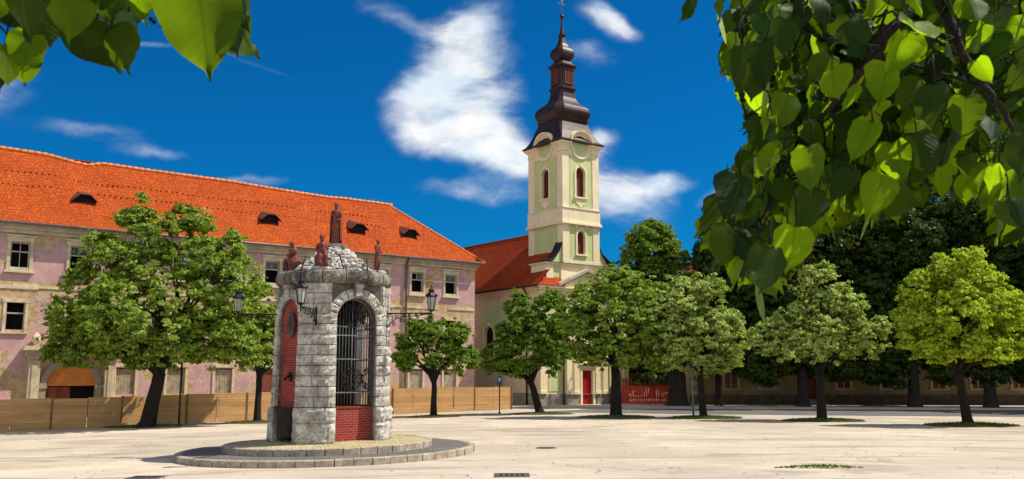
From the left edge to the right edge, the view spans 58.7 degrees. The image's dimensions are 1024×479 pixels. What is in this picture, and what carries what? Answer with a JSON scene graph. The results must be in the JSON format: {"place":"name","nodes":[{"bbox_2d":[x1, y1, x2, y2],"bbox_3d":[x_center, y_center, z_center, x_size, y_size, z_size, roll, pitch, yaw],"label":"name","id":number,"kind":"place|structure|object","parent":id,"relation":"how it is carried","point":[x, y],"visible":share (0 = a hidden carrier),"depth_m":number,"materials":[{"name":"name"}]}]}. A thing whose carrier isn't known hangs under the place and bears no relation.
{"place":"outdoors","nodes":[
{"label":"outdoors","id":0,"kind":"place"},
{"bbox_2d":[220,420,267,423],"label":"grass","id":1,"kind":"structure","parent":0,"point":[249,421],"depth_m":50.93,"materials":[{"name":"green plant"}]},
{"bbox_2d":[224,277,276,420],"bbox_3d":[-14.767,6.376,52.259,4.066,8.605,3.787,0,-9,0],"label":"linden tree","id":2,"kind":"object","parent":1,"relation":"on","point":[267,351],"visible":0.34,"depth_m":51.93,"materials":[{"name":"green plant"}]},
{"bbox_2d":[0,0,950,323],"label":"sky","id":3,"kind":"structure","parent":0,"point":[427,109],"materials":[{"name":"blue"}]},
{"bbox_2d":[0,390,1023,478],"bbox_3d":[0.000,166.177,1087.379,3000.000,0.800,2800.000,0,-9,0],"label":"ground","id":4,"kind":"structure","parent":0,"point":[726,448],"depth_m":29.92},
{"bbox_2d":[0,0,260,89],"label":"linden tree","id":5,"kind":"object","parent":4,"relation":"on","point":[206,36],"visible":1,"depth_m":1.16,"materials":[{"name":"green plant"}]},
{"bbox_2d":[101,424,184,427],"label":"grass","id":6,"kind":"structure","parent":4,"relation":"on","point":[127,426],"depth_m":48.99,"materials":[{"name":"green plant"}]},
{"bbox_2d":[36,191,268,427],"bbox_3d":[-19.339,3.662,48.473,12.185,13.044,7.646,0,-9,0],"label":"linden tree","id":7,"kind":"object","parent":6,"relation":"on","point":[95,308],"visible":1,"depth_m":48.34,"materials":[{"name":"green plant"}]},
{"bbox_2d":[124,476,165,478],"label":"manhole cover","id":8,"kind":"object","parent":4,"relation":"on","point":[145,477],"visible":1,"depth_m":22.46,"materials":[{"name":"metal"}]},
{"bbox_2d":[177,363,182,425],"bbox_3d":[-17.898,8.407,49.114,0.198,3.489,0.188,0,-9,0],"label":"sign post","id":9,"kind":"object","parent":4,"relation":"on","point":[180,391],"visible":0.86,"depth_m":49.08,"materials":[{"name":"metal"}]},
{"bbox_2d":[0,146,484,427],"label":"pink building","id":10,"kind":"structure","parent":4,"relation":"on","point":[52,207],"depth_m":59.55,"materials":[{"name":"paint"}]},
{"bbox_2d":[0,298,29,333],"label":"window","id":11,"kind":"structure","parent":10,"relation":"in","point":[5,300],"depth_m":52.31,"materials":[{"name":"beige stone"}]},
{"bbox_2d":[3,234,36,273],"bbox_3d":[-28.539,0.841,52.821,1.600,2.200,0.330,6,-11,-36],"label":"window","id":12,"kind":"structure","parent":10,"relation":"in","point":[11,237],"depth_m":52.81,"materials":[{"name":"beige stone"}]},
{"bbox_2d":[66,239,91,275],"bbox_3d":[-25.991,1.116,54.652,1.600,2.200,0.330,6,-11,-36],"label":"window","id":13,"kind":"structure","parent":10,"relation":"in","point":[70,242],"depth_m":54.57,"materials":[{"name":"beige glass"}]},
{"bbox_2d":[114,363,137,396],"bbox_3d":[-23.526,8.582,55.348,1.520,2.120,0.200,6,-11,-36],"label":"boarded window","id":14,"kind":"structure","parent":10,"relation":"in","point":[129,387],"depth_m":55.42,"materials":[{"name":"brown wood"}]},
{"bbox_2d":[163,363,188,394],"bbox_3d":[-21.100,8.845,57.092,1.520,2.120,0.200,6,-11,-36],"label":"boarded window","id":15,"kind":"structure","parent":10,"relation":"in","point":[174,377],"depth_m":57.13,"materials":[{"name":"brown wood"}]},
{"bbox_2d":[169,248,191,281],"bbox_3d":[-21.098,1.645,58.168,1.600,2.200,0.330,6,-11,-36],"label":"window","id":16,"kind":"structure","parent":10,"relation":"in","point":[185,262],"depth_m":58.33,"materials":[{"name":"beige glass"}]},
{"bbox_2d":[211,364,235,396],"bbox_3d":[-18.676,9.106,58.832,1.520,2.120,0.200,6,-11,-36],"label":"boarded window","id":17,"kind":"structure","parent":10,"relation":"in","point":[220,375],"depth_m":58.89,"materials":[{"name":"brown wood"}]},
{"bbox_2d":[218,258,237,284],"bbox_3d":[-18.672,1.907,59.912,1.600,2.200,0.330,6,-11,-36],"label":"window","id":18,"kind":"structure","parent":10,"relation":"in","point":[225,265],"depth_m":59.98,"materials":[{"name":"beige glass"}]},
{"bbox_2d":[262,365,272,391],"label":"boarded window","id":19,"kind":"structure","parent":10,"relation":"in","point":[266,379],"depth_m":60.62,"materials":[{"name":"red wood"}]},
{"bbox_2d":[260,254,284,287],"bbox_3d":[-16.245,2.169,61.656,1.600,2.200,0.330,6,-11,-36],"label":"window","id":20,"kind":"structure","parent":10,"relation":"in","point":[274,266],"depth_m":61.71,"materials":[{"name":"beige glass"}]},
{"bbox_2d":[373,263,392,294],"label":"window","id":21,"kind":"structure","parent":10,"relation":"in","point":[384,267],"depth_m":66.78,"materials":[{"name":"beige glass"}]},
{"bbox_2d":[407,366,424,387],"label":"boarded window","id":22,"kind":"structure","parent":10,"relation":"in","point":[415,379],"depth_m":67.24,"materials":[{"name":"brown wood"}]},
{"bbox_2d":[408,266,427,296],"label":"window","id":23,"kind":"structure","parent":10,"relation":"in","point":[412,269],"depth_m":68.26,"materials":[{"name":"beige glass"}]},
{"bbox_2d":[441,366,457,386],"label":"boarded window","id":24,"kind":"structure","parent":10,"relation":"in","point":[448,380],"depth_m":68.95,"materials":[{"name":"brown wood"}]},
{"bbox_2d":[443,318,457,337],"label":"window","id":25,"kind":"structure","parent":10,"relation":"in","point":[449,319],"depth_m":69.48,"materials":[{"name":"beige stone"}]},
{"bbox_2d":[442,269,460,298],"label":"window","id":26,"kind":"structure","parent":10,"relation":"in","point":[448,277],"depth_m":70.00,"materials":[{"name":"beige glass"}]},
{"bbox_2d":[0,386,512,431],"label":"plank fence","id":27,"kind":"object","parent":4,"relation":"on","point":[40,414],"visible":0.64,"depth_m":52.07,"materials":[{"name":"brown wood"}]},
{"bbox_2d":[174,435,474,467],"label":"round steps","id":28,"kind":"structure","parent":4,"relation":"on","point":[265,453],"depth_m":26.04,"materials":[{"name":"stone"}]},
{"bbox_2d":[266,243,392,443],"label":"well pavilion","id":29,"kind":"structure","parent":28,"relation":"on","point":[319,379],"depth_m":28.27,"materials":[{"name":"stone"}]},
{"bbox_2d":[232,287,275,326],"bbox_3d":[-8.331,2.248,29.758,1.668,1.400,0.425,-1,-9,6],"label":"wall lantern","id":30,"kind":"object","parent":29,"relation":"attached to","point":[238,297],"depth_m":29.75,"materials":[{"name":"metal"}]},
{"bbox_2d":[282,241,302,271],"bbox_3d":[-7.181,0.562,29.887,0.649,1.033,0.490,0,-9,-2],"label":"statue","id":31,"kind":"object","parent":29,"relation":"on","point":[294,262],"visible":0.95,"depth_m":29.70,"materials":[{"name":"brown stone"}]},
{"bbox_2d":[294,275,317,324],"bbox_3d":[-6.041,1.830,26.977,0.425,1.400,1.668,-1,-9,6],"label":"wall lantern","id":32,"kind":"object","parent":29,"relation":"attached to","point":[301,287],"depth_m":26.34,"materials":[{"name":"metal"}]},
{"bbox_2d":[314,234,328,265],"bbox_3d":[-5.910,0.329,28.310,0.464,1.026,0.615,3,-9,-20],"label":"statue","id":33,"kind":"object","parent":29,"relation":"on","point":[321,258],"visible":0.99,"depth_m":28.10,"materials":[{"name":"brown stone"}]},
{"bbox_2d":[329,202,342,243],"bbox_3d":[-5.777,-0.523,29.926,0.431,1.431,0.303,-2,-9,12],"label":"statue","id":34,"kind":"object","parent":29,"relation":"on","point":[336,217],"visible":0.97,"depth_m":29.83,"materials":[{"name":"brown stone"}]},
{"bbox_2d":[374,239,381,269],"bbox_3d":[-4.354,0.508,29.610,0.270,1.058,0.252,4,-9,-23],"label":"statue","id":35,"kind":"object","parent":29,"relation":"on","point":[378,251],"visible":0.9,"depth_m":29.52,"materials":[{"name":"brown stone"}]},
{"bbox_2d":[385,285,437,327],"bbox_3d":[-3.229,2.171,29.241,1.668,1.400,0.425,-1,-9,6],"label":"wall lantern","id":36,"kind":"object","parent":29,"relation":"attached to","point":[431,295],"depth_m":29.16,"materials":[{"name":"metal"}]},
{"bbox_2d":[406,414,460,417],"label":"grass","id":37,"kind":"structure","parent":4,"relation":"on","point":[437,416],"depth_m":53.98,"materials":[{"name":"green plant"}]},
{"bbox_2d":[390,313,481,415],"bbox_3d":[-4.639,7.712,55.498,5.647,6.543,3.874,0,-9,0],"label":"linden tree","id":38,"kind":"object","parent":37,"relation":"on","point":[427,336],"visible":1,"depth_m":54.87,"materials":[{"name":"green plant"}]},
{"bbox_2d":[497,376,501,412],"bbox_3d":[-0.800,9.980,58.324,0.340,2.473,0.148,0,-9,0],"label":"sign post","id":39,"kind":"object","parent":4,"relation":"on","point":[499,381],"visible":0.93,"depth_m":58.37,"materials":[{"name":"blue metal"}]},
{"bbox_2d":[494,473,529,476],"bbox_3d":[0.000,5.598,21.646,0.840,0.020,0.840,0,-9,0],"label":"manhole cover","id":40,"kind":"object","parent":4,"relation":"on","point":[511,474],"visible":1,"depth_m":21.49,"materials":[{"name":"metal"}]},
{"bbox_2d":[37,418,1013,477],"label":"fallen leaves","id":41,"kind":"object","parent":4,"relation":"on","point":[483,439],"visible":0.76,"depth_m":30.18,"materials":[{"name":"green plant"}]},
{"bbox_2d":[509,411,572,414],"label":"grass","id":42,"kind":"structure","parent":4,"relation":"on","point":[550,413],"depth_m":56.10,"materials":[{"name":"green plant"}]},
{"bbox_2d":[477,286,572,412],"bbox_3d":[0.803,7.056,57.449,6.338,8.250,4.339,0,-9,0],"label":"linden tree","id":43,"kind":"object","parent":42,"relation":"on","point":[545,335],"visible":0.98,"depth_m":56.88,"materials":[{"name":"green plant"}]},
{"bbox_2d":[463,0,628,404],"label":"church","id":44,"kind":"structure","parent":4,"relation":"on","point":[557,247],"depth_m":74.65,"materials":[{"name":"beige paint"}]},
{"bbox_2d":[481,322,494,360],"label":"window","id":45,"kind":"structure","parent":44,"relation":"in","point":[490,334],"depth_m":75.74,"materials":[{"name":"stone"}]},
{"bbox_2d":[539,165,550,201],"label":"window","id":46,"kind":"structure","parent":44,"relation":"in","point":[547,174],"depth_m":75.41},
{"bbox_2d":[574,163,587,199],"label":"window","id":47,"kind":"structure","parent":44,"relation":"in","point":[578,176],"depth_m":74.68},
{"bbox_2d":[575,228,587,256],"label":"window","id":48,"kind":"structure","parent":44,"relation":"in","point":[579,237],"depth_m":73.93,"materials":[{"name":"beige stone"}]},
{"bbox_2d":[579,363,595,404],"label":"doorway","id":49,"kind":"structure","parent":44,"relation":"in","point":[585,376],"depth_m":72.13,"materials":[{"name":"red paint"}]},
{"bbox_2d":[536,447,555,448],"bbox_3d":[1.116,6.809,29.768,0.700,0.020,0.700,0,-9,0],"label":"manhole cover","id":50,"kind":"object","parent":4,"relation":"on","point":[546,447],"visible":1,"depth_m":29.72,"materials":[{"name":"metal"}]},
{"bbox_2d":[578,416,632,418],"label":"soil","id":51,"kind":"structure","parent":4,"relation":"on","point":[616,418],"depth_m":50.04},
{"bbox_2d":[579,414,655,417],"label":"grass","id":52,"kind":"structure","parent":51,"relation":"on","point":[622,415],"depth_m":50.95,"materials":[{"name":"green plant"}]},
{"bbox_2d":[557,264,684,415],"bbox_3d":[6.442,5.827,52.061,7.650,9.057,5.195,0,-9,0],"label":"linden tree","id":53,"kind":"object","parent":51,"relation":"on","point":[584,318],"visible":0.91,"depth_m":51.73,"materials":[{"name":"green plant"}]},
{"bbox_2d":[628,313,645,384],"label":"distant tree","id":54,"kind":"object","parent":4,"relation":"on","point":[642,369],"visible":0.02,"depth_m":96.14,"materials":[{"name":"green plant"}]},
{"bbox_2d":[629,321,668,397],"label":"distant tree","id":55,"kind":"object","parent":4,"relation":"on","point":[648,375],"visible":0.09,"depth_m":95.65,"materials":[{"name":"green plant"}]},
{"bbox_2d":[608,218,692,405],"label":"chestnut tree","id":56,"kind":"object","parent":4,"relation":"on","point":[662,243],"visible":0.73,"depth_m":68.64,"materials":[{"name":"green plant"}]},
{"bbox_2d":[620,267,735,405],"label":"chestnut tree","id":57,"kind":"object","parent":4,"relation":"on","point":[718,395],"visible":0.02,"depth_m":68.76,"materials":[{"name":"green plant"}]},
{"bbox_2d":[691,363,693,416],"bbox_3d":[10.027,8.427,50.514,0.198,3.150,0.188,0,-9,0],"label":"sign post","id":58,"kind":"object","parent":4,"relation":"on","point":[692,389],"visible":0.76,"depth_m":50.48,"materials":[{"name":"metal"}]},
{"bbox_2d":[666,414,742,418],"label":"grass","id":59,"kind":"structure","parent":4,"relation":"on","point":[703,417],"depth_m":50.16,"materials":[{"name":"green plant"}]},
{"bbox_2d":[645,271,751,415],"bbox_3d":[10.587,6.066,51.821,6.338,8.509,4.540,0,-9,0],"label":"linden tree","id":60,"kind":"object","parent":59,"relation":"on","point":[725,355],"visible":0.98,"depth_m":51.04,"materials":[{"name":"green plant"}]},
{"bbox_2d":[686,206,889,406],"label":"chestnut tree","id":61,"kind":"object","parent":4,"relation":"on","point":[758,369],"visible":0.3,"depth_m":66.28,"materials":[{"name":"green plant"}]},
{"bbox_2d":[782,417,865,421],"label":"grass","id":62,"kind":"structure","parent":4,"relation":"on","point":[830,419],"depth_m":46.94,"materials":[{"name":"green plant"}]},
{"bbox_2d":[743,260,892,419],"bbox_3d":[16.244,5.417,48.372,7.722,8.766,4.484,3,-9,-17],"label":"linden tree","id":63,"kind":"object","parent":62,"relation":"on","point":[794,328],"visible":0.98,"depth_m":47.90,"materials":[{"name":"green plant"}]},
{"bbox_2d":[678,0,1023,338],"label":"linden tree","id":64,"kind":"object","parent":4,"relation":"on","point":[856,113],"visible":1,"depth_m":1.59,"materials":[{"name":"green plant"}]},
{"bbox_2d":[680,241,1023,404],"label":"ochre building","id":65,"kind":"structure","parent":4,"relation":"on","point":[736,390],"depth_m":70.92,"materials":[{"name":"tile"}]},
{"bbox_2d":[722,371,741,389],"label":"window","id":66,"kind":"structure","parent":65,"relation":"in","point":[730,380],"depth_m":71.42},
{"bbox_2d":[757,374,776,389],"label":"window","id":67,"kind":"structure","parent":65,"relation":"in","point":[774,387],"depth_m":71.13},
{"bbox_2d":[808,378,815,398],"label":"door","id":68,"kind":"structure","parent":65,"relation":"in","point":[811,383],"depth_m":71.28,"materials":[{"name":"red wood"}]},
{"bbox_2d":[834,375,854,389],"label":"window","id":69,"kind":"structure","parent":65,"relation":"in","point":[840,384],"depth_m":71.05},
{"bbox_2d":[878,370,897,389],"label":"window","id":70,"kind":"structure","parent":65,"relation":"in","point":[881,385],"depth_m":70.81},
{"bbox_2d":[929,366,949,389],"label":"window","id":71,"kind":"structure","parent":65,"relation":"in","point":[932,384],"depth_m":70.74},
{"bbox_2d":[969,368,982,389],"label":"window","id":72,"kind":"structure","parent":65,"relation":"in","point":[977,384],"depth_m":70.66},
{"bbox_2d":[1010,378,1023,389],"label":"window","id":73,"kind":"structure","parent":65,"relation":"in","point":[1013,384],"depth_m":70.53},
{"bbox_2d":[825,191,999,406],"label":"chestnut tree","id":74,"kind":"object","parent":4,"relation":"on","point":[918,237],"visible":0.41,"depth_m":65.05,"materials":[{"name":"green plant"}]},
{"bbox_2d":[923,421,1020,426],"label":"grass","id":75,"kind":"structure","parent":4,"relation":"on","point":[977,424],"depth_m":42.55,"materials":[{"name":"green plant"}]},
{"bbox_2d":[888,245,1023,423],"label":"linden tree","id":76,"kind":"object","parent":75,"relation":"on","point":[934,325],"visible":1,"depth_m":43.35,"materials":[{"name":"green plant"}]},
{"bbox_2d":[939,198,1023,407],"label":"chestnut tree","id":77,"kind":"object","parent":4,"relation":"on","point":[1008,260],"visible":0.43,"depth_m":64.14,"materials":[{"name":"green plant"}]},
{"bbox_2d":[453,401,1023,409],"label":"pavement","id":78,"kind":"structure","parent":0,"point":[860,407],"depth_m":65.93,"materials":[{"name":"grey concrete"}]},
{"bbox_2d":[622,378,668,403],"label":"netting fence","id":79,"kind":"object","parent":78,"relation":"on","point":[631,394],"visible":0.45,"depth_m":73.61,"materials":[{"name":"red paint"}]},
{"bbox_2d":[545,409,1023,416],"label":"road","id":80,"kind":"structure","parent":0,"point":[974,413],"depth_m":58.37,"materials":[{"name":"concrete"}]},
{"bbox_2d":[774,463,863,468],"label":"grass","id":81,"kind":"structure","parent":0,"point":[818,466],"depth_m":23.08,"materials":[{"name":"green plant"}]}
]}

